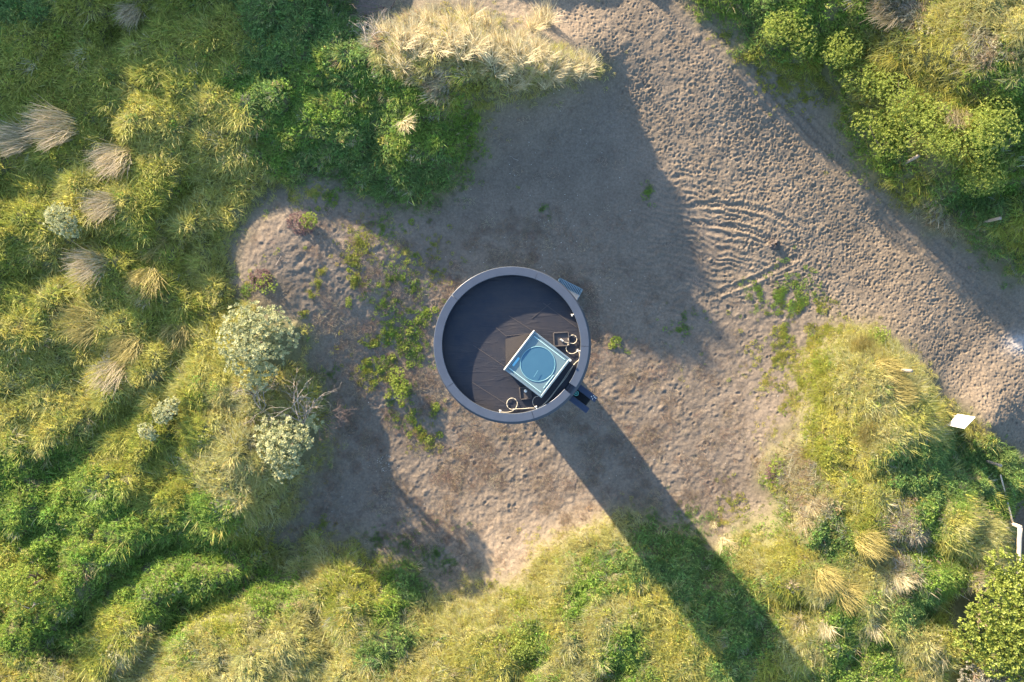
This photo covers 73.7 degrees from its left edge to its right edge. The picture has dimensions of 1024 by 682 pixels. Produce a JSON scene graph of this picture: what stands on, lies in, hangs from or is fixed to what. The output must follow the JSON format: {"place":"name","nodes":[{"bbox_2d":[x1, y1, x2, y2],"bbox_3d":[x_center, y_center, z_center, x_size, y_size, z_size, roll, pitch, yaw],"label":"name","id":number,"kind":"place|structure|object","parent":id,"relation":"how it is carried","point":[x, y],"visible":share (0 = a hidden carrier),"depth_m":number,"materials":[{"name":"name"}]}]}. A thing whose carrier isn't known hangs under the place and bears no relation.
{"place":"outdoors","nodes":[
{"label":"outdoors","id":0,"kind":"place"},
{"bbox_2d":[0,0,1023,681],"bbox_3d":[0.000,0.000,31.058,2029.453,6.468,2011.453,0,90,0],"label":"ground","id":1,"kind":"structure","parent":0,"point":[708,142],"depth_m":33.62,"materials":[{"name":"sand"}]},
{"bbox_2d":[0,117,35,157],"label":"grass tussock","id":2,"kind":"object","parent":1,"relation":"on","point":[6,132],"depth_m":31.11,"materials":[{"name":"beige plant"}]},
{"bbox_2d":[0,562,59,616],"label":"yellow bush","id":3,"kind":"object","parent":1,"relation":"on","point":[15,591],"visible":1,"depth_m":29.54,"materials":[{"name":"green plant"}]},
{"bbox_2d":[15,93,79,152],"bbox_3d":[-21.375,-9.769,30.922,2.588,1.306,2.366,30,90,0],"label":"grass tussock","id":4,"kind":"object","parent":1,"relation":"on","point":[48,132],"depth_m":31.06,"materials":[{"name":"beige plant"}]},
{"bbox_2d":[42,202,81,238],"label":"pale bush","id":5,"kind":"object","parent":1,"relation":"on","point":[59,211],"visible":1,"depth_m":30.24,"materials":[{"name":"green plant"}]},
{"bbox_2d":[50,291,105,354],"bbox_3d":[-19.961,-0.816,31.131,2.813,1.137,2.929,-10,90,0],"label":"grass tussock","id":6,"kind":"object","parent":1,"relation":"on","point":[87,332],"depth_m":31.23,"materials":[{"name":"beige plant"}]},
{"bbox_2d":[59,240,109,290],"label":"grass tussock","id":7,"kind":"object","parent":1,"relation":"on","point":[83,257],"depth_m":31.06,"materials":[{"name":"beige plant"}]},
{"bbox_2d":[74,187,119,226],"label":"grass tussock","id":8,"kind":"object","parent":1,"relation":"on","point":[97,201],"depth_m":31.14,"materials":[{"name":"beige plant"}]},
{"bbox_2d":[80,358,129,400],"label":"grass tussock","id":9,"kind":"object","parent":1,"relation":"on","point":[116,371],"depth_m":31.22,"materials":[{"name":"beige plant"}]},
{"bbox_2d":[80,138,133,181],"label":"grass tussock","id":10,"kind":"object","parent":1,"relation":"on","point":[107,151],"depth_m":31.44,"materials":[{"name":"beige plant"}]},
{"bbox_2d":[100,327,151,366],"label":"grass tussock","id":11,"kind":"object","parent":1,"relation":"on","point":[130,351],"depth_m":31.38,"materials":[{"name":"beige plant"}]},
{"bbox_2d":[109,0,147,34],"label":"grass tussock","id":12,"kind":"object","parent":1,"relation":"on","point":[125,14],"depth_m":31.39,"materials":[{"name":"plant"}]},
{"bbox_2d":[112,267,170,311],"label":"grass tussock","id":13,"kind":"object","parent":1,"relation":"on","point":[137,277],"depth_m":31.52,"materials":[{"name":"yellow plant"}]},
{"bbox_2d":[137,423,158,441],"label":"pale bush","id":14,"kind":"object","parent":1,"relation":"on","point":[150,432],"visible":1,"depth_m":30.80,"materials":[{"name":"green plant"}]},
{"bbox_2d":[130,233,169,265],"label":"grass tussock","id":15,"kind":"object","parent":1,"relation":"on","point":[158,247],"depth_m":32.05,"materials":[{"name":"green plant"}]},
{"bbox_2d":[152,396,180,423],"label":"pale bush","id":16,"kind":"object","parent":1,"relation":"on","point":[159,410],"visible":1,"depth_m":30.94,"materials":[{"name":"green plant"}]},
{"bbox_2d":[149,321,198,356],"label":"grass tussock","id":17,"kind":"object","parent":1,"relation":"on","point":[180,338],"depth_m":31.85,"materials":[{"name":"beige plant"}]},
{"bbox_2d":[233,376,278,424],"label":"dead shrub","id":18,"kind":"object","parent":1,"relation":"on","point":[258,398],"visible":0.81,"depth_m":31.44,"materials":[{"name":"plant"}]},
{"bbox_2d":[213,301,301,393],"bbox_3d":[-11.752,0.113,30.792,3.618,2.589,4.320,33,90,0],"label":"pale shrub","id":19,"kind":"object","parent":1,"relation":"on","point":[246,331],"visible":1,"depth_m":30.45,"materials":[{"name":"green plant"}]},
{"bbox_2d":[249,268,277,294],"bbox_3d":[-11.838,-2.862,32.434,1.595,0.436,1.091,42,90,0],"label":"succulent mat","id":20,"kind":"object","parent":1,"relation":"on","point":[263,280],"visible":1,"depth_m":32.53,"materials":[{"name":"green plant"}]},
{"bbox_2d":[253,413,323,484],"bbox_3d":[-10.287,4.981,31.328,3.204,2.420,3.348,0,90,0],"label":"pale shrub","id":21,"kind":"object","parent":1,"relation":"on","point":[280,449],"visible":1,"depth_m":30.97,"materials":[{"name":"green plant"}]},
{"bbox_2d":[262,374,341,426],"bbox_3d":[-9.908,2.775,31.196,3.465,3.645,2.993,0,90,0],"label":"dead shrub","id":22,"kind":"object","parent":1,"relation":"on","point":[296,411],"visible":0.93,"depth_m":32.13,"materials":[{"name":"grey wood"}]},
{"bbox_2d":[286,211,317,235],"bbox_3d":[-10.111,-5.626,32.695,1.685,0.439,1.297,0,90,0],"label":"succulent mat","id":23,"kind":"object","parent":1,"relation":"on","point":[308,222],"visible":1,"depth_m":32.75,"materials":[{"name":"green plant"}]},
{"bbox_2d":[317,404,356,442],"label":"dead shrub","id":24,"kind":"object","parent":1,"relation":"on","point":[325,417],"visible":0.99,"depth_m":32.99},
{"bbox_2d":[346,0,394,23],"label":"dead branches","id":25,"kind":"object","parent":1,"relation":"on","point":[370,7],"visible":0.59,"depth_m":31.80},
{"bbox_2d":[349,8,391,40],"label":"dead branches","id":26,"kind":"object","parent":1,"relation":"on","point":[371,26],"visible":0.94,"depth_m":30.89,"materials":[{"name":"grey wood"}]},
{"bbox_2d":[364,11,389,28],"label":"grass tussock","id":27,"kind":"object","parent":1,"relation":"on","point":[376,19],"depth_m":31.40,"materials":[{"name":"beige plant"}]},
{"bbox_2d":[379,32,397,57],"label":"grass tussock","id":28,"kind":"object","parent":1,"relation":"on","point":[387,47],"depth_m":30.72,"materials":[{"name":"beige plant"}]},
{"bbox_2d":[371,9,406,42],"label":"grass tussock","id":29,"kind":"object","parent":1,"relation":"on","point":[385,26],"depth_m":30.83,"materials":[{"name":"beige plant"}]},
{"bbox_2d":[380,50,410,74],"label":"grass tussock","id":30,"kind":"object","parent":1,"relation":"on","point":[391,65],"depth_m":30.96,"materials":[{"name":"beige plant"}]},
{"bbox_2d":[388,366,411,401],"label":"leafy bush","id":31,"kind":"object","parent":1,"relation":"on","point":[403,386],"visible":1,"depth_m":33.60,"materials":[{"name":"green plant"}]},
{"bbox_2d":[384,16,419,51],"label":"grass tussock","id":32,"kind":"object","parent":1,"relation":"on","point":[402,35],"depth_m":30.21,"materials":[{"name":"beige plant"}]},
{"bbox_2d":[391,111,417,138],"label":"grass tussock","id":33,"kind":"object","parent":1,"relation":"on","point":[406,128],"depth_m":31.56,"materials":[{"name":"beige plant"}]},
{"bbox_2d":[390,41,419,75],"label":"grass tussock","id":34,"kind":"object","parent":1,"relation":"on","point":[404,63],"depth_m":30.56,"materials":[{"name":"beige plant"}]},
{"bbox_2d":[404,13,430,44],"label":"grass tussock","id":35,"kind":"object","parent":1,"relation":"on","point":[415,26],"depth_m":30.30,"materials":[{"name":"beige plant"}]},
{"bbox_2d":[405,31,432,58],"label":"grass tussock","id":36,"kind":"object","parent":1,"relation":"on","point":[421,43],"depth_m":30.23,"materials":[{"name":"beige plant"}]},
{"bbox_2d":[413,0,444,25],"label":"grass tussock","id":37,"kind":"object","parent":1,"relation":"on","point":[428,12],"depth_m":30.52,"materials":[{"name":"beige plant"}]},
{"bbox_2d":[421,16,443,44],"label":"grass tussock","id":38,"kind":"object","parent":1,"relation":"on","point":[433,31],"depth_m":30.13,"materials":[{"name":"beige plant"}]},
{"bbox_2d":[426,28,455,60],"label":"grass tussock","id":39,"kind":"object","parent":1,"relation":"on","point":[443,47],"depth_m":29.99,"materials":[{"name":"beige plant"}]},
{"bbox_2d":[433,6,464,30],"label":"grass tussock","id":40,"kind":"object","parent":1,"relation":"on","point":[451,20],"depth_m":30.25,"materials":[{"name":"beige plant"}]},
{"bbox_2d":[439,20,468,51],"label":"grass tussock","id":41,"kind":"object","parent":1,"relation":"on","point":[452,38],"depth_m":29.86,"materials":[{"name":"beige plant"}]},
{"bbox_2d":[449,28,478,61],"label":"grass tussock","id":42,"kind":"object","parent":1,"relation":"on","point":[467,56],"depth_m":29.96,"materials":[{"name":"beige plant"}]},
{"bbox_2d":[448,0,487,24],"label":"grass tussock","id":43,"kind":"object","parent":1,"relation":"on","point":[470,10],"depth_m":30.50,"materials":[{"name":"beige plant"}]},
{"bbox_2d":[453,10,486,40],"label":"grass tussock","id":44,"kind":"object","parent":1,"relation":"on","point":[470,26],"depth_m":29.86,"materials":[{"name":"beige plant"}]},
{"bbox_2d":[464,24,496,56],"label":"grass tussock","id":45,"kind":"object","parent":1,"relation":"on","point":[474,41],"depth_m":29.78,"materials":[{"name":"beige plant"}]},
{"bbox_2d":[471,6,502,35],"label":"grass tussock","id":46,"kind":"object","parent":1,"relation":"on","point":[486,22],"depth_m":30.49,"materials":[{"name":"beige plant"}]},
{"bbox_2d":[471,31,510,65],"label":"grass tussock","id":47,"kind":"object","parent":1,"relation":"on","point":[496,56],"depth_m":30.02,"materials":[{"name":"beige plant"}]},
{"bbox_2d":[482,24,510,46],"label":"grass tussock","id":48,"kind":"object","parent":1,"relation":"on","point":[498,35],"depth_m":30.19,"materials":[{"name":"beige plant"}]},
{"bbox_2d":[489,51,515,83],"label":"grass tussock","id":49,"kind":"object","parent":1,"relation":"on","point":[504,73],"depth_m":30.34,"materials":[{"name":"beige plant"}]},
{"bbox_2d":[492,28,525,56],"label":"grass tussock","id":50,"kind":"object","parent":1,"relation":"on","point":[508,41],"depth_m":30.14,"materials":[{"name":"beige plant"}]},
{"bbox_2d":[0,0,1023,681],"bbox_3d":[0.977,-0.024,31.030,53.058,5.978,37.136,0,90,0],"label":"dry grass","id":51,"kind":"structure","parent":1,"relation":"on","point":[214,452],"depth_m":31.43,"materials":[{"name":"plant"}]},
{"bbox_2d":[0,0,1023,681],"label":"leafy ground cover","id":52,"kind":"object","parent":1,"relation":"on","point":[655,566],"depth_m":31.55,"materials":[{"name":"plant"}]},
{"bbox_2d":[433,266,597,423],"bbox_3d":[0.086,0.086,24.090,3.348,21.080,3.184,0,90,0],"label":"lighthouse","id":53,"kind":"object","parent":1,"relation":"on","point":[499,334],"visible":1,"depth_m":13.86,"materials":[{"name":"paint"}]},
{"bbox_2d":[538,335,579,407],"bbox_3d":[1.008,0.660,13.828,0.501,0.046,1.645,18,90,0],"label":"rope","id":54,"kind":"object","parent":53,"relation":"on","point":[570,368],"visible":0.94,"depth_m":13.83,"materials":[{"name":"fabric"}]},
{"bbox_2d":[500,48,530,73],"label":"grass tussock","id":55,"kind":"object","parent":1,"relation":"on","point":[517,66],"depth_m":30.36,"materials":[{"name":"beige plant"}]},
{"bbox_2d":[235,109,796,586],"bbox_3d":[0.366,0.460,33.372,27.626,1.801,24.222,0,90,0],"label":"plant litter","id":56,"kind":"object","parent":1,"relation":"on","point":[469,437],"visible":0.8,"depth_m":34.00,"materials":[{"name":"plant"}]},
{"bbox_2d":[505,66,532,95],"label":"grass tussock","id":57,"kind":"object","parent":1,"relation":"on","point":[520,84],"depth_m":30.95,"materials":[{"name":"beige plant"}]},
{"bbox_2d":[505,611,538,664],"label":"leafy bush","id":58,"kind":"object","parent":1,"relation":"on","point":[523,645],"visible":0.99,"depth_m":31.63,"materials":[{"name":"green plant"}]},
{"bbox_2d":[504,31,540,66],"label":"grass tussock","id":59,"kind":"object","parent":1,"relation":"on","point":[526,54],"depth_m":30.14,"materials":[{"name":"beige plant"}]},
{"bbox_2d":[512,23,532,43],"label":"grass tussock","id":60,"kind":"object","parent":1,"relation":"on","point":[523,32],"depth_m":30.96,"materials":[{"name":"beige plant"}]},
{"bbox_2d":[516,64,541,85],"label":"grass tussock","id":61,"kind":"object","parent":1,"relation":"on","point":[530,75],"depth_m":30.90,"materials":[{"name":"beige plant"}]},
{"bbox_2d":[523,8,552,36],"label":"grass tussock","id":62,"kind":"object","parent":1,"relation":"on","point":[534,26],"depth_m":31.59,"materials":[{"name":"beige plant"}]},
{"bbox_2d":[529,53,551,74],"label":"grass tussock","id":63,"kind":"object","parent":1,"relation":"on","point":[543,69],"depth_m":30.90,"materials":[{"name":"beige plant"}]},
{"bbox_2d":[525,29,557,60],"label":"grass tussock","id":64,"kind":"object","parent":1,"relation":"on","point":[541,41],"depth_m":30.77,"materials":[{"name":"beige plant"}]},
{"bbox_2d":[527,0,563,32],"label":"grass tussock","id":65,"kind":"object","parent":1,"relation":"on","point":[548,15],"depth_m":31.95,"materials":[{"name":"beige plant"}]},
{"bbox_2d":[535,74,557,89],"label":"grass tussock","id":66,"kind":"object","parent":1,"relation":"on","point":[546,84],"depth_m":31.63,"materials":[{"name":"beige plant"}]},
{"bbox_2d":[533,41,560,70],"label":"grass tussock","id":67,"kind":"object","parent":1,"relation":"on","point":[552,57],"depth_m":30.79,"materials":[{"name":"beige plant"}]},
{"bbox_2d":[540,49,575,85],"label":"grass tussock","id":68,"kind":"object","parent":1,"relation":"on","point":[556,74],"depth_m":31.16,"materials":[{"name":"beige plant"}]},
{"bbox_2d":[548,44,572,72],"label":"grass tussock","id":69,"kind":"object","parent":1,"relation":"on","point":[565,63],"depth_m":31.19,"materials":[{"name":"beige plant"}]},
{"bbox_2d":[553,62,572,84],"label":"grass tussock","id":70,"kind":"object","parent":1,"relation":"on","point":[564,78],"depth_m":31.75,"materials":[{"name":"beige plant"}]},
{"bbox_2d":[558,278,582,299],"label":"steel steps","id":71,"kind":"structure","parent":1,"relation":"on","point":[575,291],"depth_m":33.68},
{"bbox_2d":[555,46,591,78],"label":"grass tussock","id":72,"kind":"object","parent":1,"relation":"on","point":[577,66],"depth_m":31.41,"materials":[{"name":"beige plant"}]},
{"bbox_2d":[567,48,600,84],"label":"grass tussock","id":73,"kind":"object","parent":1,"relation":"on","point":[583,73],"depth_m":31.79,"materials":[{"name":"beige plant"}]},
{"bbox_2d":[569,45,601,72],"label":"grass tussock","id":74,"kind":"object","parent":1,"relation":"on","point":[587,64],"depth_m":31.69,"materials":[{"name":"beige plant"}]},
{"bbox_2d":[610,336,622,346],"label":"weed","id":75,"kind":"object","parent":1,"relation":"on","point":[617,338],"visible":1,"depth_m":34.04,"materials":[{"name":"green plant"}]},
{"bbox_2d":[235,29,1020,580],"bbox_3d":[6.116,-1.604,33.122,39.100,2.250,27.152,0,90,0],"label":"sparse growth","id":76,"kind":"object","parent":1,"relation":"on","point":[777,295],"visible":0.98,"depth_m":33.67,"materials":[{"name":"plant"}]},
{"bbox_2d":[714,537,736,555],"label":"grass tussock","id":77,"kind":"object","parent":1,"relation":"on","point":[726,541],"depth_m":33.18,"materials":[{"name":"beige plant"}]},
{"bbox_2d":[768,238,781,249],"bbox_3d":[12.941,-4.759,33.561,0.713,0.402,0.597,0,90,0],"label":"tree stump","id":78,"kind":"object","parent":1,"relation":"on","point":[774,245],"visible":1,"depth_m":33.51,"materials":[{"name":"brown wood"}]},
{"bbox_2d":[764,458,786,483],"bbox_3d":[12.892,6.335,32.797,1.431,0.430,1.339,38,90,0],"label":"succulent mat","id":79,"kind":"object","parent":1,"relation":"on","point":[768,470],"visible":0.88,"depth_m":32.86,"materials":[{"name":"green plant"}]},
{"bbox_2d":[761,4,817,62],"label":"leafy bush","id":80,"kind":"object","parent":1,"relation":"on","point":[796,29],"visible":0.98,"depth_m":31.20,"materials":[{"name":"green plant"}]},
{"bbox_2d":[784,610,806,636],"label":"grass tussock","id":81,"kind":"object","parent":1,"relation":"on","point":[795,618],"depth_m":31.43,"materials":[{"name":"beige plant"}]},
{"bbox_2d":[791,514,814,539],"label":"grass tussock","id":82,"kind":"object","parent":1,"relation":"on","point":[800,528],"depth_m":31.92,"materials":[{"name":"beige plant"}]},
{"bbox_2d":[803,494,824,517],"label":"grass tussock","id":83,"kind":"object","parent":1,"relation":"on","point":[809,509],"depth_m":31.73,"materials":[{"name":"beige plant"}]},
{"bbox_2d":[812,617,842,641],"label":"grass tussock","id":84,"kind":"object","parent":1,"relation":"on","point":[824,630],"depth_m":31.04,"materials":[{"name":"beige plant"}]},
{"bbox_2d":[813,555,851,601],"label":"grass tussock","id":85,"kind":"object","parent":1,"relation":"on","point":[832,573],"depth_m":31.10,"materials":[{"name":"yellow plant"}]},
{"bbox_2d":[819,23,869,69],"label":"leafy bush","id":86,"kind":"object","parent":1,"relation":"on","point":[844,48],"visible":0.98,"depth_m":31.21,"materials":[{"name":"green plant"}]},
{"bbox_2d":[836,575,871,617],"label":"grass tussock","id":87,"kind":"object","parent":1,"relation":"on","point":[854,590],"depth_m":31.12,"materials":[{"name":"yellow plant"}]},
{"bbox_2d":[846,328,880,356],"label":"grass tussock","id":88,"kind":"object","parent":1,"relation":"on","point":[856,343],"depth_m":32.39,"materials":[{"name":"yellow plant"}]},
{"bbox_2d":[839,57,895,99],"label":"leafy bush","id":89,"kind":"object","parent":1,"relation":"on","point":[863,79],"visible":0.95,"depth_m":31.27,"materials":[{"name":"green plant"}]},
{"bbox_2d":[849,418,886,452],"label":"grass tussock","id":90,"kind":"object","parent":1,"relation":"on","point":[864,434],"depth_m":31.32,"materials":[{"name":"yellow plant"}]},
{"bbox_2d":[854,524,891,568],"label":"grass tussock","id":91,"kind":"object","parent":1,"relation":"on","point":[869,550],"depth_m":30.90,"materials":[{"name":"yellow plant"}]},
{"bbox_2d":[863,618,887,642],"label":"grass tussock","id":92,"kind":"object","parent":1,"relation":"on","point":[875,630],"depth_m":31.16,"materials":[{"name":"beige plant"}]},
{"bbox_2d":[868,325,890,346],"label":"leafy bush","id":93,"kind":"object","parent":1,"relation":"on","point":[877,333],"visible":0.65,"depth_m":32.67,"materials":[{"name":"green plant"}]},
{"bbox_2d":[860,0,901,32],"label":"grass tussock","id":94,"kind":"object","parent":1,"relation":"on","point":[883,14],"depth_m":30.15,"materials":[{"name":"beige plant"}]},
{"bbox_2d":[850,105,912,159],"bbox_3d":[17.235,-9.823,31.752,3.096,1.287,2.041,44,90,0],"label":"leafy bush","id":95,"kind":"object","parent":1,"relation":"on","point":[885,134],"visible":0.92,"depth_m":31.62,"materials":[{"name":"green plant"}]},
{"bbox_2d":[873,349,910,392],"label":"grass tussock","id":96,"kind":"object","parent":1,"relation":"on","point":[884,362],"depth_m":31.61,"materials":[{"name":"yellow plant"}]},
{"bbox_2d":[874,545,910,579],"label":"grass tussock","id":97,"kind":"object","parent":1,"relation":"on","point":[892,549],"depth_m":31.26,"materials":[{"name":"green plant"}]},
{"bbox_2d":[890,569,918,594],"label":"grass tussock","id":98,"kind":"object","parent":1,"relation":"on","point":[900,580],"depth_m":30.93,"materials":[{"name":"beige plant"}]},
{"bbox_2d":[890,373,923,407],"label":"grass tussock","id":99,"kind":"object","parent":1,"relation":"on","point":[905,387],"depth_m":31.55,"materials":[{"name":"yellow plant"}]},
{"bbox_2d":[872,72,945,139],"bbox_3d":[18.108,-10.496,30.730,4.089,1.521,2.367,36,90,0],"label":"leafy bush","id":100,"kind":"object","parent":1,"relation":"on","point":[899,96],"visible":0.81,"depth_m":30.57,"materials":[{"name":"green plant"}]},
{"bbox_2d":[931,647,950,670],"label":"grass tussock","id":101,"kind":"object","parent":1,"relation":"on","point":[941,659],"depth_m":31.11,"materials":[{"name":"beige plant"}]},
{"bbox_2d":[901,101,1000,166],"bbox_3d":[19.468,-8.876,30.244,4.044,1.428,2.584,33,90,0],"label":"leafy bush","id":102,"kind":"object","parent":1,"relation":"on","point":[939,134],"visible":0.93,"depth_m":30.11,"materials":[{"name":"green plant"}]},
{"bbox_2d":[941,106,969,130],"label":"grass tussock","id":103,"kind":"object","parent":1,"relation":"on","point":[956,117],"depth_m":30.06,"materials":[{"name":"beige plant"}]},
{"bbox_2d":[946,414,974,428],"bbox_3d":[21.380,3.844,33.040,0.118,2.380,0.760,44,90,0],"label":"notice board","id":104,"kind":"object","parent":1,"relation":"on","point":[961,421],"visible":0.81,"depth_m":32.44,"materials":[{"name":"paint"}]},
{"bbox_2d":[958,152,1010,197],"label":"leafy bush","id":105,"kind":"object","parent":1,"relation":"on","point":[989,180],"visible":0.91,"depth_m":30.48,"materials":[{"name":"green plant"}]},
{"bbox_2d":[951,546,1023,681],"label":"broadleaf shrub","id":106,"kind":"object","parent":1,"relation":"on","point":[1012,631],"visible":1,"depth_m":29.74,"materials":[{"name":"green plant"}]},
{"bbox_2d":[957,661,1023,681],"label":"grey bush","id":107,"kind":"object","parent":1,"relation":"on","point":[979,670],"visible":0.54,"depth_m":30.52,"materials":[{"name":"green plant"}]},
{"bbox_2d":[964,93,1022,154],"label":"leafy bush","id":108,"kind":"object","parent":1,"relation":"on","point":[992,124],"visible":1,"depth_m":29.33,"materials":[{"name":"green plant"}]},
{"bbox_2d":[1000,475,1022,590],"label":"log fence","id":109,"kind":"object","parent":1,"relation":"on","point":[1019,536],"visible":0.5,"depth_m":32.78,"materials":[{"name":"wood"}]},
{"bbox_2d":[0,0,1023,681],"label":"olive grass","id":110,"kind":"structure","parent":0,"point":[936,409],"depth_m":31.58,"materials":[{"name":"plant"}]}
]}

